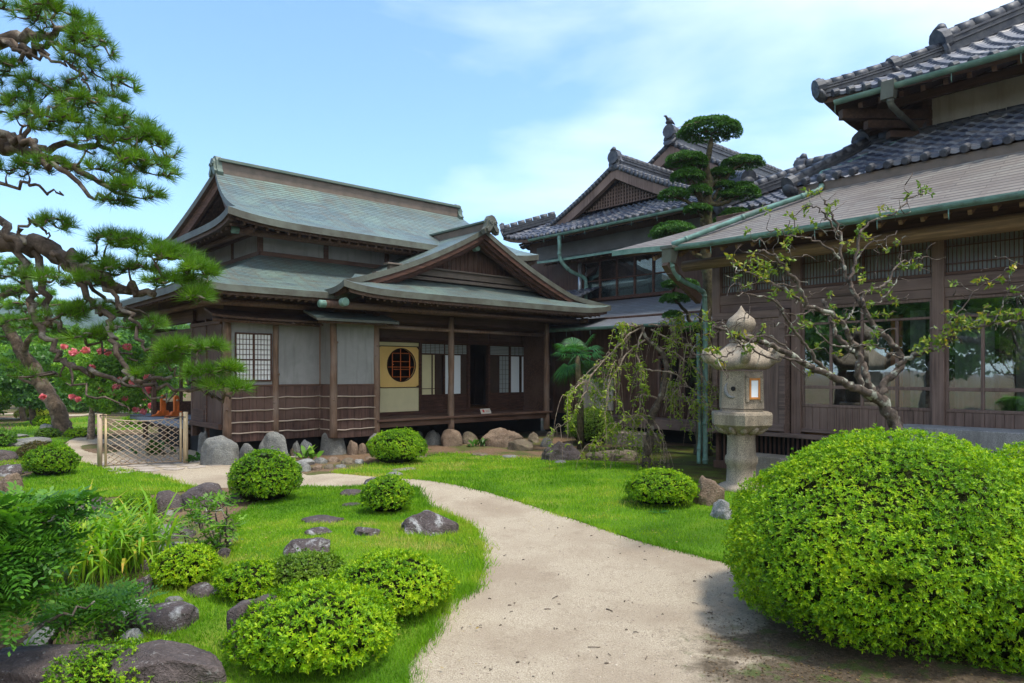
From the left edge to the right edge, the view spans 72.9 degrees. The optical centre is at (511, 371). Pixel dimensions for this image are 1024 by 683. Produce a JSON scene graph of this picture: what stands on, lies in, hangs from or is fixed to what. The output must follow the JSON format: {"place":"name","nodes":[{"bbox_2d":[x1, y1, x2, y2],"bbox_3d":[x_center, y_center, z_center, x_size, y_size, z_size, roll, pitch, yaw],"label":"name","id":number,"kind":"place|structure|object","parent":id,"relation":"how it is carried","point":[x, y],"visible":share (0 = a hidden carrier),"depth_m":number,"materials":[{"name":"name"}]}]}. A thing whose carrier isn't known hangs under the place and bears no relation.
{"place":"outdoors","nodes":[
{"label":"outdoors","id":0,"kind":"place"},
{"bbox_2d":[0,639,46,647],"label":"pond","id":1,"kind":"structure","parent":0,"point":[14,644],"depth_m":5.47,"materials":[{"name":"liquid"}]},
{"bbox_2d":[23,626,54,645],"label":"rock","id":2,"kind":"object","parent":1,"relation":"in","point":[35,635],"visible":0.09,"depth_m":5.48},
{"bbox_2d":[0,443,66,461],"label":"lawn","id":3,"kind":"structure","parent":0,"point":[16,448],"depth_m":16.59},
{"bbox_2d":[0,426,20,445],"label":"azalea bush","id":4,"kind":"object","parent":3,"relation":"on","point":[6,435],"visible":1,"depth_m":16.93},
{"bbox_2d":[6,437,51,446],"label":"rock","id":5,"kind":"object","parent":3,"relation":"on","point":[21,441],"visible":0.38,"depth_m":17.23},
{"bbox_2d":[16,440,49,457],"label":"azalea bush","id":6,"kind":"object","parent":3,"relation":"on","point":[25,447],"visible":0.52,"depth_m":14.48,"materials":[{"name":"green plant"}]},
{"bbox_2d":[1,416,150,447],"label":"lawn","id":7,"kind":"structure","parent":0,"point":[75,424],"depth_m":22.83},
{"bbox_2d":[0,343,51,420],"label":"tree","id":8,"kind":"object","parent":7,"relation":"on","point":[4,402],"visible":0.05,"depth_m":25.92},
{"bbox_2d":[29,415,51,424],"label":"azalea bush","id":9,"kind":"object","parent":7,"relation":"on","point":[40,420],"visible":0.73,"depth_m":23.45,"materials":[{"name":"green plant"}]},
{"bbox_2d":[0,344,80,424],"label":"tree","id":10,"kind":"object","parent":7,"relation":"on","point":[29,397],"visible":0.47,"depth_m":23.45,"materials":[{"name":"green plant"}]},
{"bbox_2d":[0,254,90,434],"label":"pine tree","id":11,"kind":"object","parent":7,"relation":"on","point":[55,406],"visible":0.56,"depth_m":20.05,"materials":[{"name":"plant"}]},
{"bbox_2d":[33,425,63,437],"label":"azalea bush","id":12,"kind":"object","parent":7,"relation":"on","point":[46,432],"visible":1,"depth_m":19.34,"materials":[{"name":"green plant"}]},
{"bbox_2d":[123,386,170,426],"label":"crape myrtle","id":13,"kind":"object","parent":7,"relation":"on","point":[145,405],"visible":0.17,"depth_m":22.99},
{"bbox_2d":[0,298,190,331],"bbox_3d":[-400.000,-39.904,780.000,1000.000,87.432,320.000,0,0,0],"label":"hill","id":14,"kind":"structure","parent":0,"point":[95,318],"depth_m":695.38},
{"bbox_2d":[22,464,188,496],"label":"lawn","id":15,"kind":"structure","parent":0,"point":[118,489],"depth_m":11.44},
{"bbox_2d":[19,442,82,474],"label":"azalea bush","id":16,"kind":"object","parent":15,"relation":"on","point":[53,459],"visible":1,"depth_m":12.16,"materials":[{"name":"green plant"}]},
{"bbox_2d":[128,437,175,454],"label":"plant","id":17,"kind":"object","parent":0,"point":[156,448],"visible":0.68,"depth_m":15.52,"materials":[{"name":"green plant"}]},
{"bbox_2d":[94,453,303,473],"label":"paving","id":18,"kind":"structure","parent":0,"point":[165,466],"depth_m":13.65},
{"bbox_2d":[97,412,187,466],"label":"lattice gate","id":19,"kind":"structure","parent":18,"relation":"on","point":[99,438],"depth_m":13.76,"materials":[{"name":"brown wood"}]},
{"bbox_2d":[0,416,763,682],"bbox_3d":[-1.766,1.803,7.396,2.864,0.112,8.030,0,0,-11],"label":"lawn","id":20,"kind":"structure","parent":0,"point":[248,668],"depth_m":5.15,"materials":[{"name":"plant"}]},
{"bbox_2d":[124,601,198,634],"bbox_3d":[-2.468,1.784,4.870,0.526,0.304,0.395,0,0,0],"label":"rock","id":21,"kind":"object","parent":20,"relation":"on","point":[174,614],"visible":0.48,"depth_m":4.76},
{"bbox_2d":[108,640,226,682],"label":"rock","id":22,"kind":"object","parent":20,"relation":"on","point":[163,661],"visible":0.91,"depth_m":3.97,"materials":[{"name":"stone"}]},
{"bbox_2d":[145,539,223,588],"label":"azalea bush","id":23,"kind":"object","parent":20,"relation":"on","point":[187,565],"visible":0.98,"depth_m":5.63,"materials":[{"name":"green plant"}]},
{"bbox_2d":[211,557,278,603],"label":"azalea bush","id":24,"kind":"object","parent":20,"relation":"on","point":[252,578],"visible":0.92,"depth_m":5.29,"materials":[{"name":"green plant"}]},
{"bbox_2d":[226,594,277,659],"bbox_3d":[-1.647,1.683,4.505,0.392,0.481,0.356,0,0,-16],"label":"rock","id":25,"kind":"object","parent":20,"relation":"on","point":[236,610],"visible":0.19,"depth_m":4.39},
{"bbox_2d":[283,537,329,555],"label":"rock","id":26,"kind":"object","parent":20,"relation":"on","point":[317,544],"visible":0.41,"depth_m":6.69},
{"bbox_2d":[269,547,347,593],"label":"azalea bush","id":27,"kind":"object","parent":20,"relation":"on","point":[302,565],"visible":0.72,"depth_m":5.49,"materials":[{"name":"green plant"}]},
{"bbox_2d":[220,574,403,675],"bbox_3d":[-1.247,1.558,4.401,1.095,0.480,1.099,0,0,0],"label":"azalea bush","id":28,"kind":"object","parent":20,"relation":"on","point":[329,625],"visible":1,"depth_m":4.11,"materials":[{"name":"green plant"}]},
{"bbox_2d":[304,527,330,534],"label":"rock","id":29,"kind":"object","parent":20,"relation":"on","point":[315,531],"visible":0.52,"depth_m":7.48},
{"bbox_2d":[301,515,343,522],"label":"rock","id":30,"kind":"object","parent":20,"relation":"on","point":[325,518],"visible":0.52,"depth_m":8.19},
{"bbox_2d":[353,527,380,535],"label":"rock","id":31,"kind":"object","parent":20,"relation":"on","point":[366,531],"visible":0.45,"depth_m":7.48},
{"bbox_2d":[358,472,414,511],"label":"azalea bush","id":32,"kind":"object","parent":20,"relation":"on","point":[389,493],"visible":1,"depth_m":8.75,"materials":[{"name":"green plant"}]},
{"bbox_2d":[325,546,459,615],"bbox_3d":[-0.906,1.554,5.262,1.029,0.437,0.992,0,0,0],"label":"azalea bush","id":33,"kind":"object","parent":20,"relation":"on","point":[407,583],"visible":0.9,"depth_m":5.05,"materials":[{"name":"green plant"}]},
{"bbox_2d":[401,510,458,535],"bbox_3d":[-0.920,1.758,7.818,0.676,0.396,0.516,0,0,0],"label":"rock","id":34,"kind":"object","parent":20,"relation":"on","point":[428,521],"visible":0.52,"depth_m":7.69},
{"bbox_2d":[0,388,839,662],"bbox_3d":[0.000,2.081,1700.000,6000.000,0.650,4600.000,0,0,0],"label":"ground","id":35,"kind":"structure","parent":0,"point":[491,451],"depth_m":15.33,"materials":[{"name":"soil"}]},
{"bbox_2d":[0,450,18,460],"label":"rock","id":36,"kind":"object","parent":35,"relation":"on","point":[7,455],"visible":0.54,"depth_m":14.54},
{"bbox_2d":[0,473,23,491],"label":"rock","id":37,"kind":"object","parent":35,"relation":"on","point":[12,477],"visible":0.38,"depth_m":10.82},
{"bbox_2d":[0,464,31,476],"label":"rock","id":38,"kind":"object","parent":35,"relation":"on","point":[6,469],"visible":0.42,"depth_m":12.43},
{"bbox_2d":[0,311,50,348],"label":"tree","id":39,"kind":"object","parent":35,"relation":"on","point":[19,332],"visible":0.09,"depth_m":38.15,"materials":[{"name":"green plant"}]},
{"bbox_2d":[13,407,49,418],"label":"hedge","id":40,"kind":"object","parent":35,"relation":"on","point":[40,412],"visible":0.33,"depth_m":26.49,"materials":[{"name":"green plant"}]},
{"bbox_2d":[0,480,122,655],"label":"shrub","id":41,"kind":"object","parent":35,"relation":"on","point":[32,542],"visible":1,"depth_m":4.04,"materials":[{"name":"green plant"}]},
{"bbox_2d":[0,644,127,682],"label":"rock","id":42,"kind":"object","parent":35,"relation":"on","point":[23,664],"visible":0.56,"depth_m":4.08,"materials":[{"name":"stone"}]},
{"bbox_2d":[10,328,149,377],"bbox_3d":[-21.611,-0.153,34.438,7.258,4.130,4.486,0,0,0],"label":"tree","id":43,"kind":"object","parent":35,"relation":"on","point":[82,345],"visible":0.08,"depth_m":33.56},
{"bbox_2d":[63,425,96,436],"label":"azalea bush","id":44,"kind":"object","parent":35,"relation":"on","point":[77,432],"visible":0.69,"depth_m":19.59,"materials":[{"name":"green plant"}]},
{"bbox_2d":[67,396,118,412],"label":"bush","id":45,"kind":"object","parent":35,"relation":"on","point":[76,407],"visible":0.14,"depth_m":31.24,"materials":[{"name":"green plant"}]},
{"bbox_2d":[19,576,169,645],"bbox_3d":[-2.818,1.662,4.696,0.884,0.428,0.803,0,0,-24],"label":"shrub","id":46,"kind":"object","parent":35,"relation":"on","point":[112,601],"visible":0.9,"depth_m":4.60,"materials":[{"name":"green plant"}]},
{"bbox_2d":[11,318,190,388],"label":"woodland","id":47,"kind":"object","parent":35,"relation":"on","point":[184,326],"depth_m":73.45,"materials":[{"name":"green plant"}]},
{"bbox_2d":[94,621,121,638],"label":"rock","id":48,"kind":"object","parent":35,"relation":"on","point":[116,628],"visible":0.18,"depth_m":4.80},
{"bbox_2d":[40,634,184,682],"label":"shrub","id":49,"kind":"object","parent":35,"relation":"on","point":[95,667],"visible":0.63,"depth_m":3.95,"materials":[{"name":"green plant"}]},
{"bbox_2d":[1,489,226,658],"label":"weeds","id":50,"kind":"object","parent":35,"relation":"on","point":[121,628],"visible":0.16,"depth_m":5.36,"materials":[{"name":"green plant"}]},
{"bbox_2d":[0,0,258,410],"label":"pine tree","id":51,"kind":"object","parent":35,"relation":"on","point":[193,265],"visible":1,"depth_m":4.55,"materials":[{"name":"green plant"}]},
{"bbox_2d":[109,492,157,522],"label":"azalea bush","id":52,"kind":"object","parent":35,"relation":"on","point":[141,499],"visible":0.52,"depth_m":8.27,"materials":[{"name":"green plant"}]},
{"bbox_2d":[119,628,147,643],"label":"rock","id":53,"kind":"object","parent":35,"relation":"on","point":[132,632],"visible":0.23,"depth_m":4.57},
{"bbox_2d":[47,480,235,590],"bbox_3d":[-3.732,1.435,6.295,1.946,0.796,1.900,0,0,28],"label":"iris","id":54,"kind":"object","parent":35,"relation":"on","point":[112,551],"visible":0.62,"depth_m":6.16,"materials":[{"name":"green plant"}]},
{"bbox_2d":[135,574,155,597],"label":"rock","id":55,"kind":"object","parent":35,"relation":"on","point":[147,579],"visible":0.3,"depth_m":5.50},
{"bbox_2d":[118,321,178,409],"bbox_3d":[-16.308,-0.183,30.416,4.351,4.176,2.344,0,0,34],"label":"tree","id":56,"kind":"object","parent":35,"relation":"on","point":[145,337],"visible":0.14,"depth_m":29.62,"materials":[{"name":"green plant"}]},
{"bbox_2d":[97,504,202,561],"bbox_3d":[-3.691,1.587,6.814,1.064,0.512,1.102,0,0,0],"label":"iris","id":57,"kind":"object","parent":35,"relation":"on","point":[150,545],"visible":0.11,"depth_m":6.83,"materials":[{"name":"green plant"}]},
{"bbox_2d":[116,352,190,407],"bbox_3d":[-19.686,-0.080,36.276,5.995,4.270,3.495,0,0,0],"label":"tree","id":58,"kind":"object","parent":35,"relation":"on","point":[175,385],"visible":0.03,"depth_m":36.03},
{"bbox_2d":[156,490,182,512],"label":"rock","id":59,"kind":"object","parent":35,"relation":"on","point":[164,497],"visible":0.42,"depth_m":9.17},
{"bbox_2d":[171,527,195,538],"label":"rock","id":60,"kind":"object","parent":35,"relation":"on","point":[192,534],"visible":0.23,"depth_m":7.68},
{"bbox_2d":[181,482,222,508],"bbox_3d":[-4.323,1.805,9.693,0.553,0.482,0.541,0,0,-38],"label":"rock","id":61,"kind":"object","parent":35,"relation":"on","point":[202,489],"visible":0.38,"depth_m":9.55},
{"bbox_2d":[197,431,207,453],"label":"rock","id":62,"kind":"object","parent":35,"relation":"on","point":[203,437],"visible":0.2,"depth_m":14.92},
{"bbox_2d":[186,582,221,597],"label":"rock","id":63,"kind":"object","parent":35,"relation":"on","point":[206,588],"visible":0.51,"depth_m":5.45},
{"bbox_2d":[166,490,248,552],"bbox_3d":[-3.016,1.518,6.891,0.749,0.684,0.816,0,0,-15],"label":"shrub","id":64,"kind":"object","parent":35,"relation":"on","point":[215,540],"visible":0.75,"depth_m":6.81,"materials":[{"name":"green plant"}]},
{"bbox_2d":[200,435,238,464],"bbox_3d":[-5.866,1.641,13.954,0.734,0.734,0.534,0,0,23],"label":"rock","id":65,"kind":"object","parent":35,"relation":"on","point":[220,450],"visible":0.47,"depth_m":13.77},
{"bbox_2d":[239,443,253,458],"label":"rock","id":66,"kind":"object","parent":35,"relation":"on","point":[245,448],"visible":0.3,"depth_m":14.25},
{"bbox_2d":[225,445,304,500],"bbox_3d":[-3.565,1.450,10.026,1.071,0.773,1.127,0,0,-28],"label":"azalea bush","id":67,"kind":"object","parent":35,"relation":"on","point":[255,475],"visible":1,"depth_m":9.71,"materials":[{"name":"green plant"}]},
{"bbox_2d":[258,432,287,455],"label":"rock","id":68,"kind":"object","parent":35,"relation":"on","point":[276,440],"visible":0.38,"depth_m":14.57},
{"bbox_2d":[293,444,323,458],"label":"plant","id":69,"kind":"object","parent":35,"relation":"on","point":[309,451],"visible":0.98,"depth_m":14.65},
{"bbox_2d":[320,433,346,454],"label":"rock","id":70,"kind":"object","parent":35,"relation":"on","point":[333,446],"visible":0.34,"depth_m":15.45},
{"bbox_2d":[347,440,357,454],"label":"rock","id":71,"kind":"object","parent":35,"relation":"on","point":[352,447],"visible":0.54,"depth_m":15.36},
{"bbox_2d":[95,156,610,452],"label":"tea house","id":72,"kind":"structure","parent":35,"relation":"on","point":[357,314],"depth_m":16.74,"materials":[{"name":"brown wood"}]},
{"bbox_2d":[151,395,182,417],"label":"boots","id":73,"kind":"object","parent":72,"relation":"on","point":[163,411],"visible":0.71,"depth_m":17.99,"materials":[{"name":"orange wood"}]},
{"bbox_2d":[235,332,271,380],"bbox_3d":[-5.486,-0.311,14.724,0.787,1.025,0.050,0,0,-42],"label":"window","id":74,"kind":"structure","parent":72,"relation":"in","point":[255,348],"depth_m":14.76,"materials":[{"name":"paper"}]},
{"bbox_2d":[380,346,417,386],"bbox_3d":[-2.903,-0.125,17.699,1.215,1.030,0.068,0,0,-42],"label":"round window","id":75,"kind":"structure","parent":72,"relation":"in","point":[386,380],"depth_m":17.61,"materials":[{"name":"paint"}]},
{"bbox_2d":[422,343,444,410],"bbox_3d":[-2.106,0.125,18.391,0.811,1.790,0.036,0,0,-42],"label":"sliding door","id":76,"kind":"structure","parent":72,"relation":"in","point":[436,400],"depth_m":18.40,"materials":[{"name":"beige wood"}]},
{"bbox_2d":[442,344,466,409],"bbox_3d":[-1.545,0.125,18.954,0.858,1.790,0.036,0,0,-42],"label":"sliding door","id":77,"kind":"structure","parent":72,"relation":"in","point":[459,399],"depth_m":19.01,"materials":[{"name":"paper"}]},
{"bbox_2d":[490,345,509,407],"bbox_3d":[-0.379,0.125,20.000,0.816,1.790,0.036,0,0,-42],"label":"sliding door","id":78,"kind":"structure","parent":72,"relation":"in","point":[501,399],"depth_m":20.03,"materials":[{"name":"black wood"}]},
{"bbox_2d":[510,346,523,406],"bbox_3d":[0.258,0.125,20.510,0.861,1.790,0.036,0,0,-42],"label":"sliding door","id":79,"kind":"structure","parent":72,"relation":"in","point":[516,397],"depth_m":20.39,"materials":[{"name":"paper"}]},
{"bbox_2d":[424,430,441,444],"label":"rock","id":80,"kind":"object","parent":35,"relation":"on","point":[432,437],"visible":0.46,"depth_m":17.44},
{"bbox_2d":[441,429,462,446],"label":"rock","id":81,"kind":"object","parent":35,"relation":"on","point":[451,437],"visible":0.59,"depth_m":17.10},
{"bbox_2d":[462,431,478,443],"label":"rock","id":82,"kind":"object","parent":35,"relation":"on","point":[467,436],"visible":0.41,"depth_m":17.70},
{"bbox_2d":[480,427,523,447],"bbox_3d":[-0.249,1.734,17.262,1.100,0.697,0.577,0,0,0],"label":"rock","id":83,"kind":"object","parent":35,"relation":"on","point":[500,437],"visible":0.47,"depth_m":17.07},
{"bbox_2d":[507,439,532,450],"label":"rock","id":84,"kind":"object","parent":35,"relation":"on","point":[521,445],"visible":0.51,"depth_m":16.38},
{"bbox_2d":[551,334,610,449],"bbox_3d":[1.616,0.473,16.625,1.494,2.770,1.608,0,0,-17],"label":"palm tree","id":85,"kind":"object","parent":35,"relation":"on","point":[577,367],"visible":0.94,"depth_m":16.54,"materials":[{"name":"green plant"}]},
{"bbox_2d":[565,407,617,443],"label":"azalea bush","id":86,"kind":"object","parent":35,"relation":"on","point":[593,427],"visible":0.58,"depth_m":17.49,"materials":[{"name":"green plant"}]},
{"bbox_2d":[585,449,639,460],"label":"rock","id":87,"kind":"object","parent":35,"relation":"on","point":[627,457],"visible":0.36,"depth_m":14.37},
{"bbox_2d":[576,430,659,446],"bbox_3d":[2.708,1.715,17.875,0.700,0.370,2.200,0,0,-42],"label":"step stone","id":88,"kind":"object","parent":35,"relation":"on","point":[638,435],"visible":0.08,"depth_m":17.21,"materials":[{"name":"stone"}]},
{"bbox_2d":[580,445,779,489],"bbox_3d":[3.567,1.818,13.671,4.363,0.099,7.100,0,0,0],"label":"moss bed","id":89,"kind":"object","parent":35,"relation":"on","point":[684,458],"visible":0.28,"depth_m":14.24,"materials":[{"name":"plant"}]},
{"bbox_2d":[541,311,719,469],"bbox_3d":[2.423,0.578,12.822,3.793,3.429,1.608,0,0,0],"label":"weeping tree","id":90,"kind":"object","parent":89,"relation":"on","point":[649,439],"visible":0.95,"depth_m":12.93,"materials":[{"name":"green plant"}]},
{"bbox_2d":[647,113,766,455],"bbox_3d":[4.370,-1.880,15.373,2.720,7.551,1.390,0,0,-24],"label":"pruned tree","id":91,"kind":"object","parent":89,"relation":"on","point":[724,129],"visible":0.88,"depth_m":15.29,"materials":[{"name":"green plant"}]},
{"bbox_2d":[756,452,815,478],"bbox_3d":[4.511,1.675,11.970,0.500,0.450,1.400,0,0,-42],"label":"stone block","id":92,"kind":"object","parent":89,"relation":"on","point":[765,461],"visible":0.05,"depth_m":11.84,"materials":[{"name":"stone"}]},
{"bbox_2d":[710,499,731,519],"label":"rock","id":93,"kind":"object","parent":35,"relation":"on","point":[720,508],"visible":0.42,"depth_m":8.67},
{"bbox_2d":[701,306,784,492],"bbox_3d":[3.488,0.421,10.552,1.256,2.853,1.283,0,0,0],"label":"stone lantern","id":94,"kind":"object","parent":35,"relation":"on","point":[741,419],"visible":0.75,"depth_m":10.32,"materials":[{"name":"stone"}]},
{"bbox_2d":[749,378,759,399],"bbox_3d":[3.584,0.251,10.256,0.186,0.320,0.030,0,0,-18],"label":"window","id":95,"kind":"structure","parent":94,"relation":"in","point":[754,383],"depth_m":10.25,"materials":[{"name":"white paper"}]},
{"bbox_2d":[612,0,1023,467],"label":"house wing","id":96,"kind":"structure","parent":35,"relation":"on","point":[942,114],"depth_m":11.58,"materials":[{"name":"wood"}]},
{"bbox_2d":[801,298,931,437],"bbox_3d":[5.783,-0.039,11.413,0.110,2.178,2.057,0,0,-42],"label":"window","id":97,"kind":"structure","parent":96,"relation":"in","point":[816,418],"depth_m":11.48,"materials":[{"name":"brown wood"}]},
{"bbox_2d":[945,292,1023,429],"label":"window","id":98,"kind":"structure","parent":96,"relation":"in","point":[983,418],"depth_m":10.15,"materials":[{"name":"brown wood"}]},
{"bbox_2d":[691,172,1023,452],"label":"plum tree","id":99,"kind":"object","parent":35,"relation":"on","point":[881,400],"visible":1,"depth_m":7.46,"materials":[{"name":"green plant"}]},
{"bbox_2d":[721,423,1023,674],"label":"azalea bush","id":100,"kind":"object","parent":35,"relation":"on","point":[921,540],"visible":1,"depth_m":4.49,"materials":[{"name":"green plant"}]},
{"bbox_2d":[889,424,1023,470],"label":"stone block","id":101,"kind":"structure","parent":35,"relation":"on","point":[990,438],"depth_m":9.08,"materials":[{"name":"grey stone"}]},
{"bbox_2d":[0,0,1013,300],"label":"sky","id":102,"kind":"structure","parent":0,"point":[509,111],"materials":[{"name":"blue"}]},
{"bbox_2d":[66,435,1023,682],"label":"path","id":103,"kind":"structure","parent":0,"point":[521,527],"depth_m":5.13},
{"bbox_2d":[39,342,170,438],"bbox_3d":[-11.035,0.513,19.111,3.886,2.682,2.220,0,0,0],"label":"crape myrtle","id":104,"kind":"object","parent":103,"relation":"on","point":[98,386],"visible":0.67,"depth_m":18.77,"materials":[{"name":"green plant"}]},
{"bbox_2d":[414,496,692,681],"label":"gravel","id":105,"kind":"structure","parent":103,"relation":"on","point":[574,629],"depth_m":4.73,"materials":[{"name":"beige stone"}]},
{"bbox_2d":[457,498,804,676],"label":"litter","id":106,"kind":"object","parent":103,"relation":"on","point":[612,611],"visible":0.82,"depth_m":5.06,"materials":[{"name":"brown plant"}]},
{"bbox_2d":[703,587,1018,681],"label":"fallen leaves","id":107,"kind":"object","parent":103,"relation":"on","point":[835,673],"visible":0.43,"depth_m":4.42,"materials":[{"name":"brown plant"}]},
{"bbox_2d":[339,454,758,561],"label":"lawn","id":108,"kind":"structure","parent":0,"point":[705,533],"depth_m":9.47,"materials":[{"name":"plant"}]},
{"bbox_2d":[366,427,427,462],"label":"azalea bush","id":109,"kind":"object","parent":108,"relation":"on","point":[398,445],"visible":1,"depth_m":13.78,"materials":[{"name":"green plant"}]},
{"bbox_2d":[541,441,580,460],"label":"rock","id":110,"kind":"object","parent":108,"relation":"on","point":[570,452],"visible":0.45,"depth_m":14.25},
{"bbox_2d":[621,466,699,505],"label":"azalea bush","id":111,"kind":"object","parent":108,"relation":"on","point":[657,485],"visible":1,"depth_m":9.27,"materials":[{"name":"green plant"}]},
{"bbox_2d":[693,475,724,505],"bbox_3d":[2.710,1.708,9.592,0.390,0.557,0.357,0,0,-24],"label":"rock","id":112,"kind":"object","parent":108,"relation":"on","point":[711,492],"visible":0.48,"depth_m":9.46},
{"bbox_2d":[499,117,865,445],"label":"central house","id":113,"kind":"structure","parent":0,"point":[617,204],"depth_m":21.04,"materials":[{"name":"brown wood"}]},
{"bbox_2d":[583,254,674,301],"bbox_3d":[3.524,-2.940,21.459,0.100,1.340,3.548,0,0,-42],"label":"window","id":114,"kind":"structure","parent":113,"relation":"in","point":[619,277],"depth_m":21.49,"materials":[{"name":"brown wood"}]},
{"bbox_2d":[658,356,695,400],"bbox_3d":[4.351,0.170,17.853,0.080,1.160,1.399,0,0,-42],"label":"window","id":115,"kind":"structure","parent":113,"relation":"in","point":[659,357],"depth_m":18.26,"materials":[{"name":"brown wood"}]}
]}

